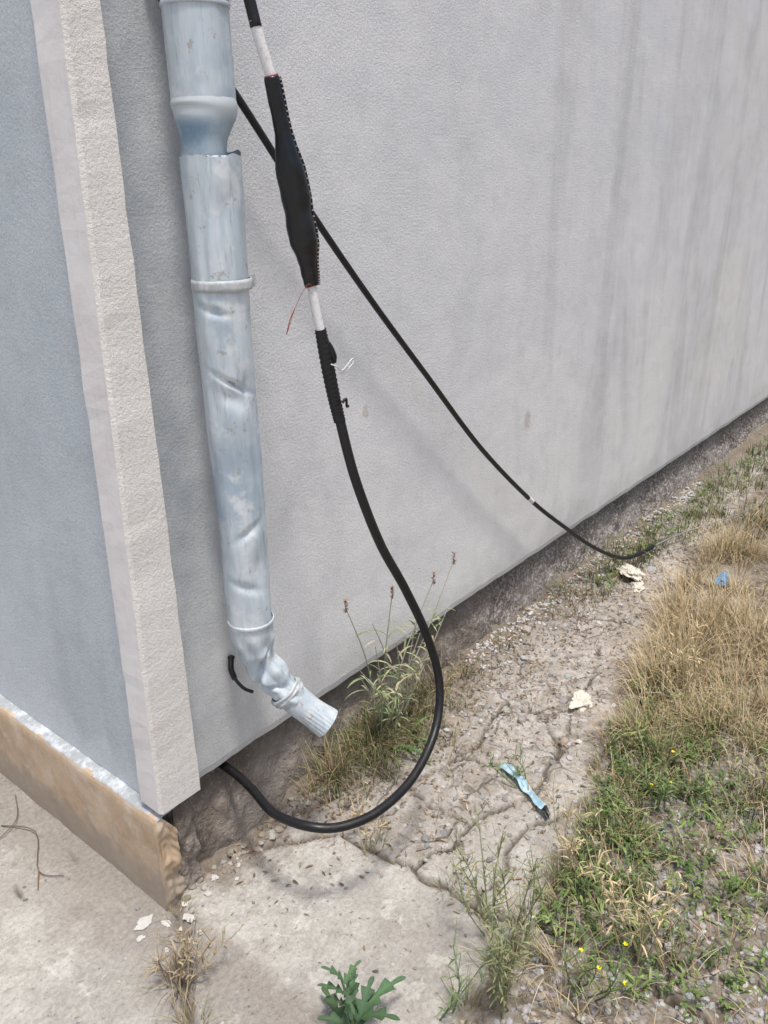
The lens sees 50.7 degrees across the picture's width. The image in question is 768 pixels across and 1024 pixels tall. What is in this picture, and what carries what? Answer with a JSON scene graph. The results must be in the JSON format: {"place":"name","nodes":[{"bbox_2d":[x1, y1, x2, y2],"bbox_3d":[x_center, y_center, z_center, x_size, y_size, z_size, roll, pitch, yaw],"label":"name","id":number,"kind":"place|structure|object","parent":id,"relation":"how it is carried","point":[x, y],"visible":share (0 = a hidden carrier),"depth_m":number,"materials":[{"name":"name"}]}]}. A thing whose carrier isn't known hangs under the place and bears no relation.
{"place":"outdoors","nodes":[
{"label":"outdoors","id":0,"kind":"place"},
{"bbox_2d":[0,423,767,1023],"bbox_3d":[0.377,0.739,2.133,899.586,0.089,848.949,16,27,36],"label":"ground","id":1,"kind":"structure","parent":0,"point":[76,931],"depth_m":1.89,"materials":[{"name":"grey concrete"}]},
{"bbox_2d":[0,795,63,889],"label":"twig","id":2,"kind":"object","parent":1,"relation":"on","point":[13,825],"visible":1,"depth_m":2.04,"materials":[{"name":"brown wood"}]},
{"bbox_2d":[0,694,174,910],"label":"side plinth","id":3,"kind":"structure","parent":1,"relation":"on","point":[111,818],"depth_m":1.96,"materials":[{"name":"paint"}]},
{"bbox_2d":[0,0,139,792],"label":"side wall","id":4,"kind":"structure","parent":3,"relation":"on","point":[61,674],"depth_m":1.68,"materials":[{"name":"paint"}]},
{"bbox_2d":[30,0,199,814],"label":"corner trim","id":5,"kind":"structure","parent":4,"relation":"attached to","point":[76,85],"depth_m":1.45,"materials":[{"name":"beige paint"}]},
{"bbox_2d":[153,818,186,910],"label":"side plinth end","id":6,"kind":"structure","parent":1,"relation":"on","point":[170,859],"depth_m":1.81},
{"bbox_2d":[162,798,204,889],"bbox_3d":[-0.482,0.771,1.882,0.104,0.300,0.097,16,27,36],"label":"corner masonry","id":7,"kind":"object","parent":1,"relation":"on","point":[179,816],"visible":0.44,"depth_m":1.85,"materials":[{"name":"concrete"}]},
{"bbox_2d":[134,863,239,952],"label":"paint flakes","id":8,"kind":"object","parent":1,"relation":"on","point":[144,922],"visible":0.91,"depth_m":1.80,"materials":[{"name":"paint"}]},
{"bbox_2d":[135,906,244,995],"bbox_3d":[-0.394,0.884,1.644,0.136,0.164,0.190,16,27,36],"label":"dry stalk weed","id":9,"kind":"object","parent":1,"relation":"on","point":[180,962],"visible":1,"depth_m":1.64,"materials":[{"name":"beige plant"}]},
{"bbox_2d":[317,960,405,1023],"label":"leafy weed","id":10,"kind":"object","parent":1,"relation":"on","point":[360,1011],"visible":1,"depth_m":1.52,"materials":[{"name":"green plant"}]},
{"bbox_2d":[342,781,390,856],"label":"dry stalk weed","id":11,"kind":"object","parent":1,"relation":"on","point":[375,823],"visible":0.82,"depth_m":1.98,"materials":[{"name":"beige plant"}]},
{"bbox_2d":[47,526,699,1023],"bbox_3d":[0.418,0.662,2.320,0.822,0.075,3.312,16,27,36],"label":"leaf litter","id":12,"kind":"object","parent":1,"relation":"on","point":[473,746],"visible":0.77,"depth_m":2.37,"materials":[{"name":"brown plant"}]},
{"bbox_2d":[342,551,456,770],"bbox_3d":[0.056,0.416,2.288,0.227,0.584,0.472,6,23,18],"label":"seeding weed","id":13,"kind":"object","parent":1,"relation":"on","point":[381,708],"visible":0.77,"depth_m":2.29,"materials":[{"name":"green plant"}]},
{"bbox_2d":[158,0,767,559],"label":"thin cable","id":14,"kind":"object","parent":1,"relation":"on","point":[270,148],"visible":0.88,"depth_m":2.06,"materials":[{"name":"black rubber"}]},
{"bbox_2d":[435,917,508,1020],"bbox_3d":[0.143,0.892,1.530,0.127,0.212,0.128,-20,29,-40],"label":"stalky weed","id":15,"kind":"object","parent":1,"relation":"on","point":[457,996],"visible":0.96,"depth_m":1.54,"materials":[{"name":"green plant"}]},
{"bbox_2d":[188,398,767,863],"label":"long plinth","id":16,"kind":"structure","parent":1,"relation":"on","point":[226,810],"depth_m":2.67,"materials":[{"name":"concrete"}]},
{"bbox_2d":[100,0,767,777],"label":"long wall","id":17,"kind":"structure","parent":16,"relation":"on","point":[544,222],"depth_m":2.22,"materials":[{"name":"paint"}]},
{"bbox_2d":[159,0,337,736],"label":"downpipe","id":18,"kind":"object","parent":17,"relation":"attached to","point":[199,59],"visible":1,"depth_m":1.49,"materials":[{"name":"metal"}]},
{"bbox_2d":[218,0,443,833],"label":"power cable","id":19,"kind":"object","parent":17,"relation":"attached to","point":[295,195],"visible":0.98,"depth_m":1.56,"materials":[{"name":"rubber"}]},
{"bbox_2d":[445,801,525,936],"bbox_3d":[0.217,0.773,1.704,0.182,0.301,0.156,16,27,36],"label":"stalky weed","id":20,"kind":"object","parent":1,"relation":"on","point":[498,887],"visible":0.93,"depth_m":1.72,"materials":[{"name":"plant"}]},
{"bbox_2d":[484,739,530,787],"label":"stalky weed","id":21,"kind":"object","parent":1,"relation":"on","point":[516,769],"visible":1,"depth_m":2.19,"materials":[{"name":"green plant"}]},
{"bbox_2d":[472,909,543,1019],"bbox_3d":[0.218,0.858,1.508,0.124,0.287,0.129,16,27,36],"label":"stalky weed","id":22,"kind":"object","parent":1,"relation":"on","point":[498,977],"visible":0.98,"depth_m":1.50,"materials":[{"name":"green plant"}]},
{"bbox_2d":[452,844,563,969],"bbox_3d":[0.251,0.803,1.625,0.198,0.302,0.132,-12,24,-25],"label":"stalky weed","id":23,"kind":"object","parent":1,"relation":"on","point":[536,888],"visible":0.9,"depth_m":1.62,"materials":[{"name":"green plant"}]},
{"bbox_2d":[500,763,550,818],"bbox_3d":[0.380,0.738,2.160,0.034,0.027,0.224,-10,23,-21],"label":"plastic strip","id":24,"kind":"object","parent":1,"relation":"on","point":[542,806],"visible":0.96,"depth_m":2.17,"materials":[{"name":"blue plastic"}]},
{"bbox_2d":[541,770,609,884],"bbox_3d":[0.419,0.746,1.843,0.176,0.241,0.191,9,24,25],"label":"dry stalk weed","id":25,"kind":"object","parent":1,"relation":"on","point":[566,842],"visible":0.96,"depth_m":1.84,"materials":[{"name":"beige plant"}]},
{"bbox_2d":[569,690,592,711],"bbox_3d":[0.611,0.582,2.526,0.080,0.028,0.106,0,22,4],"label":"crumpled paper","id":26,"kind":"object","parent":1,"relation":"on","point":[581,700],"visible":1,"depth_m":2.51,"materials":[{"name":"white paper"}]},
{"bbox_2d":[555,938,631,1003],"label":"yellow flower weed","id":27,"kind":"object","parent":1,"relation":"on","point":[595,966],"visible":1,"depth_m":1.55,"materials":[{"name":"plant"}]},
{"bbox_2d":[616,564,644,580],"bbox_3d":[1.001,0.236,3.307,0.089,0.030,0.158,-8,23,-16],"label":"crumpled paper","id":28,"kind":"object","parent":1,"relation":"on","point":[630,570],"visible":0.98,"depth_m":3.28,"materials":[{"name":"white paper"}]},
{"bbox_2d":[579,839,688,969],"bbox_3d":[0.504,0.816,1.638,0.224,0.260,0.138,1,22,6],"label":"dry stalk weed","id":29,"kind":"object","parent":1,"relation":"on","point":[622,918],"visible":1,"depth_m":1.64,"materials":[{"name":"beige plant"}]},
{"bbox_2d":[631,580,644,592],"bbox_3d":[1.015,0.292,3.240,0.054,0.020,0.113,3,22,11],"label":"crumpled paper","id":30,"kind":"object","parent":1,"relation":"on","point":[636,586],"visible":0.96,"depth_m":3.23,"materials":[{"name":"white paper"}]},
{"bbox_2d":[532,438,767,1023],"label":"weeds","id":31,"kind":"object","parent":1,"relation":"on","point":[733,985],"visible":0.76,"depth_m":1.85,"materials":[{"name":"green plant"}]},
{"bbox_2d":[632,743,711,819],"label":"yellow flower weed","id":32,"kind":"object","parent":1,"relation":"on","point":[664,786],"visible":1,"depth_m":2.04,"materials":[{"name":"plant"}]},
{"bbox_2d":[650,614,704,690],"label":"dry stalk weed","id":33,"kind":"object","parent":1,"relation":"on","point":[682,658],"visible":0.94,"depth_m":2.52,"materials":[{"name":"beige plant"}]},
{"bbox_2d":[713,572,728,586],"bbox_3d":[1.331,0.258,3.188,0.052,0.018,0.148,12,25,30],"label":"blue bag scrap","id":34,"kind":"object","parent":1,"relation":"on","point":[723,576],"visible":0.63,"depth_m":3.17,"materials":[{"name":"plastic"}]},
{"bbox_2d":[128,475,767,1023],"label":"dry grass","id":35,"kind":"structure","parent":0,"point":[724,619],"depth_m":2.42,"materials":[{"name":"beige plant"}]},
{"bbox_2d":[290,418,767,1004],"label":"green grass","id":36,"kind":"structure","parent":0,"point":[618,828],"depth_m":2.20,"materials":[{"name":"green plant"}]}
]}

